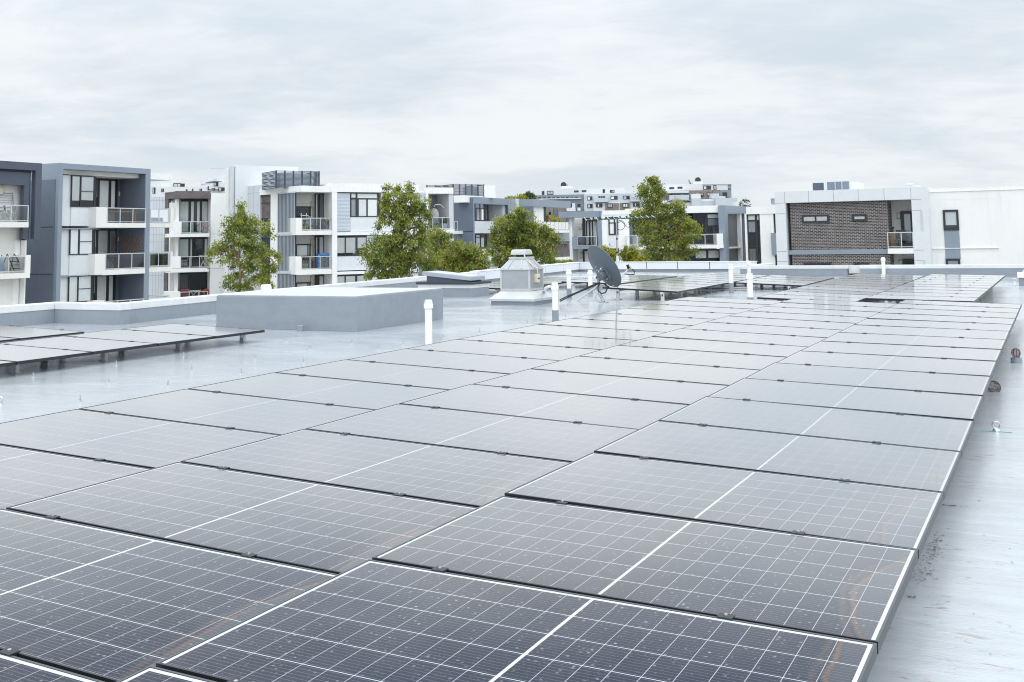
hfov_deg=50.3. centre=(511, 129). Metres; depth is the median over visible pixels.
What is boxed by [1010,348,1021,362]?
wire leaf guard
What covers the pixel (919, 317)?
solar panel
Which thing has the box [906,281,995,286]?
solar panel
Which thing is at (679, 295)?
mounting rail
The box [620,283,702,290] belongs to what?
solar panel
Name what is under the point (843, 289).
solar panel
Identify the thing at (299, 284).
window
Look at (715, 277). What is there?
solar panel
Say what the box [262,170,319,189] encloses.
plant screen
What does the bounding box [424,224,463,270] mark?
gum tree
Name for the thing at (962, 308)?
solar panel
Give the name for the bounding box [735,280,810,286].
solar panel
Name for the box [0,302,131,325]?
parapet wall
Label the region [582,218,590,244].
sliding door
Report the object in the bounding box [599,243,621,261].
gum tree
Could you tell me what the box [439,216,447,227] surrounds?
potted plant
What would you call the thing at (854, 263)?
window
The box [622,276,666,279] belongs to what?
solar panel
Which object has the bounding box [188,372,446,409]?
solar panel
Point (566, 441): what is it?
solar panel
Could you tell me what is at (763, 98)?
sky
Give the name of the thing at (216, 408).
solar panel
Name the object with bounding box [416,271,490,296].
roof hatch
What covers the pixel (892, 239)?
gas heater
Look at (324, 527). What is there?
solar panel
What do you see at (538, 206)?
apartment building
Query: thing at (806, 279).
solar panel
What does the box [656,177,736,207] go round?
apartment building
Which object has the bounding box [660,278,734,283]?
solar panel
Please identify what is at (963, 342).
solar panel
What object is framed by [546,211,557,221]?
tree
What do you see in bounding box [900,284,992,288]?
solar panel
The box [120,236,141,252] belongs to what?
trellis
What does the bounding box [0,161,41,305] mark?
apartment building
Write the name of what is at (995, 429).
eye bolt
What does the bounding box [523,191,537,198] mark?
tree
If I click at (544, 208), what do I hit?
door
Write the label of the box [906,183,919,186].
roof vent
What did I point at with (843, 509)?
solar panel
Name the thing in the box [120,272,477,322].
parapet wall
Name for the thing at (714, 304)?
solar panel
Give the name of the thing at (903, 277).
solar panel
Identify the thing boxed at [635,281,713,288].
solar panel
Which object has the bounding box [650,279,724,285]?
solar panel
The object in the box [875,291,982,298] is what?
solar panel
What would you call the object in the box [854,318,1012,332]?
solar panel
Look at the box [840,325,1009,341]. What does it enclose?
solar panel
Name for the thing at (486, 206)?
door
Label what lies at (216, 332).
solar panel
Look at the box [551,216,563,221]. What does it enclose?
tree
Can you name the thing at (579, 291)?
antenna cables
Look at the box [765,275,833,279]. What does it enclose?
solar panel
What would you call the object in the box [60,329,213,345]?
solar panel
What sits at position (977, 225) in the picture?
apartment building
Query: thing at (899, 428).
solar panel
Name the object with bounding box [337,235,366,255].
window
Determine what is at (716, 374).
solar panel
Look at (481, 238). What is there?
window
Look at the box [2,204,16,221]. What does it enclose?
folding chair
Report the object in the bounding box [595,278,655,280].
solar panel
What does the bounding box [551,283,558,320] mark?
vent pipe
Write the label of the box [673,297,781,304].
solar panel
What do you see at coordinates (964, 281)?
solar panel
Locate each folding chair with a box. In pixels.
[0,206,9,221]
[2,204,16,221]
[109,253,120,267]
[181,256,187,265]
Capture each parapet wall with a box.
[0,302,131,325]
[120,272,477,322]
[740,264,1023,276]
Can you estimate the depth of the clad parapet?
43.67 m
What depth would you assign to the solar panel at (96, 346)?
13.77 m
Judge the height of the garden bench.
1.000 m
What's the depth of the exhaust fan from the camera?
23.66 m
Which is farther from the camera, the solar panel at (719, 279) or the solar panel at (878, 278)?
the solar panel at (719, 279)
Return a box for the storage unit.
[318,253,328,267]
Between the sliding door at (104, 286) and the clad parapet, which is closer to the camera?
the clad parapet
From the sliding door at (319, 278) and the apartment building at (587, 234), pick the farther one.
the apartment building at (587, 234)
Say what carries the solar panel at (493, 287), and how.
on the rail
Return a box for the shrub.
[558,259,573,262]
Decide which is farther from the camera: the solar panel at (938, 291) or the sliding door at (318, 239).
the sliding door at (318, 239)
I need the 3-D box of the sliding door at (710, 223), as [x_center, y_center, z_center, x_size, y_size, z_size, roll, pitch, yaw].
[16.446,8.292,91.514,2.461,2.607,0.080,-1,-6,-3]
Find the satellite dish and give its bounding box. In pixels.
[577,245,634,302]
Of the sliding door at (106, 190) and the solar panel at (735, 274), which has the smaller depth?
the solar panel at (735, 274)
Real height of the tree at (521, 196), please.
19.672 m
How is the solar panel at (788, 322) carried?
on the rail
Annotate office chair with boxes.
[891,230,904,245]
[896,230,909,245]
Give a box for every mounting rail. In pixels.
[9,335,245,372]
[616,289,655,299]
[660,283,746,300]
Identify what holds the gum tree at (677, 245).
on the ground
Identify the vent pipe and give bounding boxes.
[260,284,271,289]
[424,300,432,343]
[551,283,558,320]
[566,269,571,297]
[587,270,592,293]
[728,264,733,292]
[746,261,750,272]
[746,273,753,298]
[881,257,885,273]
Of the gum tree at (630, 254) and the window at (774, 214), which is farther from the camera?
the window at (774, 214)
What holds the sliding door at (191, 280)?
in the apartment building at (182, 237)
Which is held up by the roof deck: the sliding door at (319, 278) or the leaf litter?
the leaf litter
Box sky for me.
[0,0,1023,248]
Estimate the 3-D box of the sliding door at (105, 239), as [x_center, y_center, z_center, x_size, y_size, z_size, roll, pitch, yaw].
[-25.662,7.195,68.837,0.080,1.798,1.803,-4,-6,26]
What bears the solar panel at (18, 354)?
on the mounting rail at (16, 368)
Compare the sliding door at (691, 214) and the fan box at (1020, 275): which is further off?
the sliding door at (691, 214)
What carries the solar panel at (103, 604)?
on the rail
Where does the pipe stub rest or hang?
on the roof deck
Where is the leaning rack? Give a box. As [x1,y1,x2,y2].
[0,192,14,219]
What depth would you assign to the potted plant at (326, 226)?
86.67 m
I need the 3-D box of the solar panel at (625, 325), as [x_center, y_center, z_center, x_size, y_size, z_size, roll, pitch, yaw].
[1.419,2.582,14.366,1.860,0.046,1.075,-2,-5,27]
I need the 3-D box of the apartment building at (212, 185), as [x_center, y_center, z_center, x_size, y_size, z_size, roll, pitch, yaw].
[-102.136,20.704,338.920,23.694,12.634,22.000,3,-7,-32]
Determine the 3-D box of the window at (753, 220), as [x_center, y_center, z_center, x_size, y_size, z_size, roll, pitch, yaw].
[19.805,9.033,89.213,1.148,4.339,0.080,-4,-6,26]
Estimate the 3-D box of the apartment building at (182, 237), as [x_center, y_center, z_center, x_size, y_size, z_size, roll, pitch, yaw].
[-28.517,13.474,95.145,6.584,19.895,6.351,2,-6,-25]
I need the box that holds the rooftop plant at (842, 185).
[810,181,863,190]
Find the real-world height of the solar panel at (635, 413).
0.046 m
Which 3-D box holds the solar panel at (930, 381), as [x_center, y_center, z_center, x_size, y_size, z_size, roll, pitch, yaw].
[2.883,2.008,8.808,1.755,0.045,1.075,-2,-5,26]
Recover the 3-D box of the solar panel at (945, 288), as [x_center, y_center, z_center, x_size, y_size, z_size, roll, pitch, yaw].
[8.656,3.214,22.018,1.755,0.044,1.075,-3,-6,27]
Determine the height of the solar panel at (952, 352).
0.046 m
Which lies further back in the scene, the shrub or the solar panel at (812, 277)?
the shrub
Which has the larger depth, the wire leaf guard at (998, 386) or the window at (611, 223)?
the window at (611, 223)
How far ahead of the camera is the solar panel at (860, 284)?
25.02 m
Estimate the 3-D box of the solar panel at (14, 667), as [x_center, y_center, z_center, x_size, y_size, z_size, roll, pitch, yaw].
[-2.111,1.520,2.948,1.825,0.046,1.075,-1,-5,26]
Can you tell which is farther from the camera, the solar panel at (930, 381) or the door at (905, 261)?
the door at (905, 261)
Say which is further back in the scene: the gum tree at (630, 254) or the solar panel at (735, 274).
the gum tree at (630, 254)
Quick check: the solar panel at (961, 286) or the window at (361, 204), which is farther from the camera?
the window at (361, 204)
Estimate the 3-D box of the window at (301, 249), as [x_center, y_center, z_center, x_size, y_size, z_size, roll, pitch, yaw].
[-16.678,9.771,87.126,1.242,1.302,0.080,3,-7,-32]
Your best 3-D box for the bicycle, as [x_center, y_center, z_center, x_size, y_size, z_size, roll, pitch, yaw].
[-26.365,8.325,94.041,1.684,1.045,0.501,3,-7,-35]
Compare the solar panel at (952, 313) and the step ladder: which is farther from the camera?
the step ladder
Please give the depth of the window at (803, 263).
70.76 m
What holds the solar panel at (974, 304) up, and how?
on the rail
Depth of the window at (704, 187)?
345.44 m
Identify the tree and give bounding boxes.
[204,197,284,291]
[353,180,446,280]
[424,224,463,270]
[437,239,491,272]
[483,204,565,268]
[504,193,531,220]
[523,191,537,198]
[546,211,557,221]
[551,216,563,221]
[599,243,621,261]
[619,245,650,261]
[626,175,705,261]
[738,199,750,206]
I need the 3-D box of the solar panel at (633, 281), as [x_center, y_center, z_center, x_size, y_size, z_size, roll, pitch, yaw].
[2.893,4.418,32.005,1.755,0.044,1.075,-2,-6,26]
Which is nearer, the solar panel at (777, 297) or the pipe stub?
the pipe stub
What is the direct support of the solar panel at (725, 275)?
on the mounting rail at (618, 295)
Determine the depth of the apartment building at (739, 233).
90.64 m
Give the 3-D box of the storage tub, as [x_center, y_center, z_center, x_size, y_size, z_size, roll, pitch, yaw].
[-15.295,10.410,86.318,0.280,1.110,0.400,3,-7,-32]
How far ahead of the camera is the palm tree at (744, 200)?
209.75 m
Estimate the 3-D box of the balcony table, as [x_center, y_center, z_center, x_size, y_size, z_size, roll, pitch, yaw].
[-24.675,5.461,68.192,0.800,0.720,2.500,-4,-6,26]
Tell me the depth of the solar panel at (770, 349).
11.49 m
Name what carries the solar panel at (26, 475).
on the rail
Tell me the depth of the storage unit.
86.35 m
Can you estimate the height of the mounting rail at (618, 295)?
0.250 m
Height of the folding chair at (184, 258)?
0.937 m
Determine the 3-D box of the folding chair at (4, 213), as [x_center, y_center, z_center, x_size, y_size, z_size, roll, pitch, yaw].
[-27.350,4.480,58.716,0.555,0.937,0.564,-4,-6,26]
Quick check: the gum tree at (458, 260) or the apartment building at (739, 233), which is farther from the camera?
the apartment building at (739, 233)
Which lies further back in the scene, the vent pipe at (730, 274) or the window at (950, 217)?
the window at (950, 217)
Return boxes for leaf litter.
[908,500,990,653]
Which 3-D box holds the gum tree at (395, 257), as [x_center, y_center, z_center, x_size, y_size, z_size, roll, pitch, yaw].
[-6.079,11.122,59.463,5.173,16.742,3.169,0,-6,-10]
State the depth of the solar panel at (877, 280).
26.95 m
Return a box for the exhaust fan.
[489,249,551,305]
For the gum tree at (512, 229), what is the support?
on the ground
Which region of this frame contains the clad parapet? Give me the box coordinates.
[470,261,756,281]
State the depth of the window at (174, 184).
332.08 m
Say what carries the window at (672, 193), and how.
in the apartment building at (698, 192)
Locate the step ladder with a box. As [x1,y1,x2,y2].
[4,254,19,270]
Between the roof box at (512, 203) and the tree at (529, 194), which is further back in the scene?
the tree at (529, 194)
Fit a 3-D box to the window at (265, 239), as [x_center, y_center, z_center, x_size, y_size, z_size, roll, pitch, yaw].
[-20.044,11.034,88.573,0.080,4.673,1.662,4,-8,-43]
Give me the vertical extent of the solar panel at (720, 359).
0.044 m
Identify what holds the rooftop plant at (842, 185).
on the apartment building at (838, 227)
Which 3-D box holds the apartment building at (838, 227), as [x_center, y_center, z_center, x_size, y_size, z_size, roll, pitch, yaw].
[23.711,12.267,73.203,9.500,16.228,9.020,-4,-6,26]
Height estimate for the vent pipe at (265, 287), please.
0.302 m
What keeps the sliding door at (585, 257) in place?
in the apartment building at (587, 234)
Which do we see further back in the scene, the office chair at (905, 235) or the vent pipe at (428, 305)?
the office chair at (905, 235)
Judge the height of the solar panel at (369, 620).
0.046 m
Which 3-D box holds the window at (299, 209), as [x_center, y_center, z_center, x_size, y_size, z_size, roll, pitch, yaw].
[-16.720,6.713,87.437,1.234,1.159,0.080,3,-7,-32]
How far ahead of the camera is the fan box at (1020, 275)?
28.21 m
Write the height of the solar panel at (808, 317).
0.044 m
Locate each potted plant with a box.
[322,218,328,228]
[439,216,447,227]
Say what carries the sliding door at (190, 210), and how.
in the apartment building at (182, 237)
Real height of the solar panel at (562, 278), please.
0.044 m
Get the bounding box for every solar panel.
[0,325,83,339]
[0,336,156,354]
[0,337,18,341]
[0,343,91,364]
[0,360,15,366]
[0,409,277,468]
[0,445,149,508]
[0,508,337,681]
[0,647,104,681]
[6,462,477,573]
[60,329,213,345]
[79,389,373,434]
[117,665,247,681]
[125,323,264,338]
[156,559,876,681]
[181,429,569,506]
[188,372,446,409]
[275,359,507,389]
[306,404,637,461]
[347,348,559,373]
[372,496,917,653]
[399,384,686,428]
[407,339,600,359]
[461,331,635,349]
[474,369,728,404]
[489,285,500,289]
[502,324,664,339]
[505,452,943,558]
[531,356,758,384]
[541,318,691,331]
[543,277,587,279]
[543,279,572,280]
[544,281,563,283]
[562,280,632,283]
[575,313,713,324]
[578,278,644,282]
[580,345,785,369]
[594,420,960,498]
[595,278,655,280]
[603,285,690,292]
[603,308,732,318]
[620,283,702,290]
[620,336,806,356]
[621,275,676,277]
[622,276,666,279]
[629,304,751,313]
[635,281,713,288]
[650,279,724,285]
[651,300,766,308]
[652,328,824,346]
[658,396,973,457]
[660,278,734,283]
[672,276,742,281]
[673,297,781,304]
[684,322,841,337]
[685,275,746,279]
[695,274,758,278]
[703,272,767,276]
[707,316,855,329]
[709,378,982,423]
[729,311,867,322]
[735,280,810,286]
[745,362,990,399]
[748,306,878,316]
[753,278,819,283]
[757,294,864,301]
[759,277,826,281]
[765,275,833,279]
[767,302,888,311]
[772,291,871,299]
[776,351,996,378]
[782,298,897,306]
[785,288,880,294]
[795,286,885,291]
[800,341,1001,363]
[806,284,894,289]
[814,282,899,286]
[821,332,1005,351]
[824,280,905,284]
[832,278,910,282]
[840,276,915,280]
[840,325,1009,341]
[849,275,920,279]
[853,273,924,277]
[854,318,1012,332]
[866,294,978,301]
[868,313,1015,325]
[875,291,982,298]
[879,308,1017,319]
[884,289,985,294]
[889,303,1019,313]
[892,286,989,292]
[899,300,1021,308]
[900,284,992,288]
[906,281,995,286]
[914,279,998,283]
[919,277,1000,281]
[925,275,1002,279]
[928,274,1004,277]
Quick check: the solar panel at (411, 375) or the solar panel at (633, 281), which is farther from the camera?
the solar panel at (633, 281)
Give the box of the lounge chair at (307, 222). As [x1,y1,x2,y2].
[304,216,322,228]
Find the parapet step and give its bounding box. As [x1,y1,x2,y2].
[733,263,774,273]
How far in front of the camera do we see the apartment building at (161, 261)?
73.97 m
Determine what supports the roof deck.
on the ground
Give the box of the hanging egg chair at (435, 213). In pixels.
[430,204,443,223]
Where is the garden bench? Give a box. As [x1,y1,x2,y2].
[301,256,312,267]
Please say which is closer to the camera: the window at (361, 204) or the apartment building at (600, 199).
the window at (361, 204)
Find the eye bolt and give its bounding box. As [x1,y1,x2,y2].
[981,421,1011,432]
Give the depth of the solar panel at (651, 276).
34.83 m
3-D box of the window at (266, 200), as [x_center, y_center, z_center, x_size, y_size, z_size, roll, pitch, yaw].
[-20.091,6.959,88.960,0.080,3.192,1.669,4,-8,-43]
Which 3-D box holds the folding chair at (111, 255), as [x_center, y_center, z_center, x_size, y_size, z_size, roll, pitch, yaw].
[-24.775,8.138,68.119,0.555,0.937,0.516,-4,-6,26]
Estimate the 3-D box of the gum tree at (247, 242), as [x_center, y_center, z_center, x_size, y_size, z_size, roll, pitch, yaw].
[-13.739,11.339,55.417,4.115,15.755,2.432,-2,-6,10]
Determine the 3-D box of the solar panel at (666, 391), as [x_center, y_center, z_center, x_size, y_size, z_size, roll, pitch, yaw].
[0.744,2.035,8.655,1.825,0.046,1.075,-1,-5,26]
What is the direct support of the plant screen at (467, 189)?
on the apartment building at (474, 216)
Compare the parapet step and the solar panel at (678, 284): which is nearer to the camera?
the solar panel at (678, 284)
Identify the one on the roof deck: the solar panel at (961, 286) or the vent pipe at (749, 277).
the vent pipe at (749, 277)
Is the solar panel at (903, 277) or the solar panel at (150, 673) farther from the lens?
the solar panel at (903, 277)
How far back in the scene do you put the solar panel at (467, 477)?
5.73 m
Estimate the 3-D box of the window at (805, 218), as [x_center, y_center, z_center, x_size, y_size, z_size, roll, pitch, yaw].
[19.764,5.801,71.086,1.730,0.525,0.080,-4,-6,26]
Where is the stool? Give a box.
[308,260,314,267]
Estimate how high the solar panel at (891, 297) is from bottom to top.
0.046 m
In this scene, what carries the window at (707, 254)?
in the apartment building at (739, 233)
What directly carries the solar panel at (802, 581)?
on the rail
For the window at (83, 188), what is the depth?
65.44 m
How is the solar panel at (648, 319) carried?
on the rail
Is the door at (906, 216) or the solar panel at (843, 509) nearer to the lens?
the solar panel at (843, 509)
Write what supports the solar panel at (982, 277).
on the rail
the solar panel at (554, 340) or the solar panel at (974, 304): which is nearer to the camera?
the solar panel at (554, 340)
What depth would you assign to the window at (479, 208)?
102.84 m
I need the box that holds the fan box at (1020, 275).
[1017,270,1023,285]
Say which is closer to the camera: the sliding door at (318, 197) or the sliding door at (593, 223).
the sliding door at (318, 197)
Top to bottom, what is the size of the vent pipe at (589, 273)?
0.602 m
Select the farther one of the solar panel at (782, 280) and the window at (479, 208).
the window at (479, 208)
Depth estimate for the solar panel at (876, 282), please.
25.98 m
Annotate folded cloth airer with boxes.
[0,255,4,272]
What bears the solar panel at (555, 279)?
on the rail
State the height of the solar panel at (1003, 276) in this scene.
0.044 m
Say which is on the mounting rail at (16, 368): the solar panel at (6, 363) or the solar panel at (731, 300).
the solar panel at (6, 363)
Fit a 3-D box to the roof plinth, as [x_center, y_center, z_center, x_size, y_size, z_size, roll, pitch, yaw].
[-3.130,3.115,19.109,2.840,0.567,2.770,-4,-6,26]
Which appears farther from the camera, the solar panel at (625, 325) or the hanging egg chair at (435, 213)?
the hanging egg chair at (435, 213)
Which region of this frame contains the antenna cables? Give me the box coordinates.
[560,282,609,301]
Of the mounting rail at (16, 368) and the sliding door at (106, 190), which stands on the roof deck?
the mounting rail at (16, 368)
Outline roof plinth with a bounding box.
[216,287,442,331]
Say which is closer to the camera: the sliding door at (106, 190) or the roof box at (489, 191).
the sliding door at (106, 190)
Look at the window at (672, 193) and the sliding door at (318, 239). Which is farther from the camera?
the window at (672, 193)
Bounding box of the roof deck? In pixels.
[0,272,1023,681]
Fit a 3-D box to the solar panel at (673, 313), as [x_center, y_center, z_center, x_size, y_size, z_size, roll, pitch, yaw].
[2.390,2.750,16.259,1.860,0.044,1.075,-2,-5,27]
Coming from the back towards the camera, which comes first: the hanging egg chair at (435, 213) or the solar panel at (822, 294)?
the hanging egg chair at (435, 213)
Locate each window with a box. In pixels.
[67,275,93,301]
[69,229,94,254]
[70,175,95,206]
[173,183,180,186]
[261,195,270,234]
[261,237,269,281]
[296,206,310,220]
[296,244,310,259]
[296,282,310,286]
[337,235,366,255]
[337,274,366,282]
[350,193,380,216]
[474,204,484,220]
[475,234,485,247]
[608,217,617,234]
[668,249,719,260]
[672,193,688,194]
[703,186,710,189]
[747,214,760,263]
[774,214,776,265]
[802,214,828,222]
[803,263,830,264]
[852,214,866,220]
[854,263,868,264]
[943,210,958,229]
[945,259,959,264]
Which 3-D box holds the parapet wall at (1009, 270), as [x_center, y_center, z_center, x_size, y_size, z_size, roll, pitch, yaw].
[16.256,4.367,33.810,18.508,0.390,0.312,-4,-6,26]
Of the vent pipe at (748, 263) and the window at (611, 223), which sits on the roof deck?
the vent pipe at (748, 263)
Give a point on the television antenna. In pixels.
(612, 218)
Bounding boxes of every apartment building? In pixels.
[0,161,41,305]
[20,163,150,303]
[149,173,173,299]
[149,191,224,297]
[150,176,224,202]
[224,165,453,292]
[453,195,508,268]
[519,199,570,263]
[533,182,645,221]
[559,211,601,261]
[601,205,776,265]
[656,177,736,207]
[774,187,932,275]
[929,186,1023,264]
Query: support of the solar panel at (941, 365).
on the rail
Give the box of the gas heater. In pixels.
[890,227,896,247]
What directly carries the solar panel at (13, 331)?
on the rail
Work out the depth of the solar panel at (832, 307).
17.21 m
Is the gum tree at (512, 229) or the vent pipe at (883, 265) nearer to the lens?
the vent pipe at (883, 265)
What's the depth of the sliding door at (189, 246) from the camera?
94.49 m
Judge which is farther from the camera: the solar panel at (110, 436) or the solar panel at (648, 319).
the solar panel at (648, 319)
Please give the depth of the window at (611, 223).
90.56 m
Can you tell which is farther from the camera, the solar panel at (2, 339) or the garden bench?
the garden bench
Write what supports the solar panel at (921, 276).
on the rail
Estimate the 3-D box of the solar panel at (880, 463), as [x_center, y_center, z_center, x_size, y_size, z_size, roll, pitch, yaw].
[1.464,1.762,5.949,1.755,0.045,1.075,-1,-5,26]
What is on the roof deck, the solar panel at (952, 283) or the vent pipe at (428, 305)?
the vent pipe at (428, 305)
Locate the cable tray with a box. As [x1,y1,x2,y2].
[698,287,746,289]
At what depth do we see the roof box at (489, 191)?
104.23 m
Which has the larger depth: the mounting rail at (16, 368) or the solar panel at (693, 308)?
the solar panel at (693, 308)
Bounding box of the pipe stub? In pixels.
[297,325,303,331]
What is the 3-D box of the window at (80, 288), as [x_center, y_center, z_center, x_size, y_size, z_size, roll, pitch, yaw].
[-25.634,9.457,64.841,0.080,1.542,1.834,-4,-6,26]
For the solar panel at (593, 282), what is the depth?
30.95 m
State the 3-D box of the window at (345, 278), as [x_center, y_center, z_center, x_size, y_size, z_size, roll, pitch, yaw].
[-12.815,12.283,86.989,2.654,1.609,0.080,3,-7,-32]
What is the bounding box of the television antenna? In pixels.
[584,215,653,299]
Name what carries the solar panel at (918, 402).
on the rail
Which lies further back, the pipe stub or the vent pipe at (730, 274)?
the vent pipe at (730, 274)
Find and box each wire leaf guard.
[988,381,1000,391]
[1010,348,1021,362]
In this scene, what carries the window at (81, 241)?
in the apartment building at (83, 230)
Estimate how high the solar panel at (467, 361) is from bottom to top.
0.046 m
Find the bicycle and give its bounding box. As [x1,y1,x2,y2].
[196,222,209,231]
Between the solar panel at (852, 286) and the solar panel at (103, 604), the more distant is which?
the solar panel at (852, 286)
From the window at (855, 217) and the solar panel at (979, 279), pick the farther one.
the window at (855, 217)
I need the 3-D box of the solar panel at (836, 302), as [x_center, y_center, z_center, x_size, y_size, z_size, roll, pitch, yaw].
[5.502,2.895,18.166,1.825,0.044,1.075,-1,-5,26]
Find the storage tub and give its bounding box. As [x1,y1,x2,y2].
[316,254,320,267]
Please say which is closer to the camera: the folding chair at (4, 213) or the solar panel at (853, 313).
the solar panel at (853, 313)
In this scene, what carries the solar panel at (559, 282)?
on the rail
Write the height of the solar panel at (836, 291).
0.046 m
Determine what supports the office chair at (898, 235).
on the apartment building at (838, 227)
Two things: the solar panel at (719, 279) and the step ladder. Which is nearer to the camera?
the solar panel at (719, 279)
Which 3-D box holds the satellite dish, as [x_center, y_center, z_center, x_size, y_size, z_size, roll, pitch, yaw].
[1.964,3.254,24.742,1.159,1.269,1.676,3,-7,-35]
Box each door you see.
[93,275,115,302]
[94,229,116,257]
[96,179,117,209]
[179,272,206,295]
[180,200,207,233]
[180,237,207,267]
[314,193,323,228]
[314,235,323,268]
[314,274,323,284]
[485,205,488,220]
[543,207,545,221]
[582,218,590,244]
[583,249,588,261]
[586,220,597,245]
[659,213,693,243]
[693,213,718,243]
[900,211,912,245]
[903,259,914,264]
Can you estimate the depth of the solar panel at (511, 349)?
11.51 m
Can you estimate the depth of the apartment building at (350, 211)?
87.54 m
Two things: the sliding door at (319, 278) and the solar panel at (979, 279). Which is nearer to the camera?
the solar panel at (979, 279)
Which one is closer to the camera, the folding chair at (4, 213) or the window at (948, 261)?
the folding chair at (4, 213)
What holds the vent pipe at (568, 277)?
on the roof deck
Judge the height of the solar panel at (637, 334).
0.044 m
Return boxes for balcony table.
[108,211,136,222]
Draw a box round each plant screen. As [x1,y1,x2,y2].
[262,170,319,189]
[426,184,484,195]
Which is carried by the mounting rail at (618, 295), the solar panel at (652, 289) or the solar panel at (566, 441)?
the solar panel at (652, 289)
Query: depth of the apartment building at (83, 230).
65.57 m
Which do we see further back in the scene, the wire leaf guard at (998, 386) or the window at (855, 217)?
the window at (855, 217)
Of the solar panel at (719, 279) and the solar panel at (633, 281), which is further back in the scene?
the solar panel at (633, 281)
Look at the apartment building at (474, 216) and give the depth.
102.20 m
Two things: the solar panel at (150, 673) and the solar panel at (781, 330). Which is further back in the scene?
the solar panel at (781, 330)
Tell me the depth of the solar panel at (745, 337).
12.44 m
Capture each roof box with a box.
[479,185,494,197]
[508,199,518,211]
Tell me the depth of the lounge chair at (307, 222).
86.33 m
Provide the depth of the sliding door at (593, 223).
101.63 m

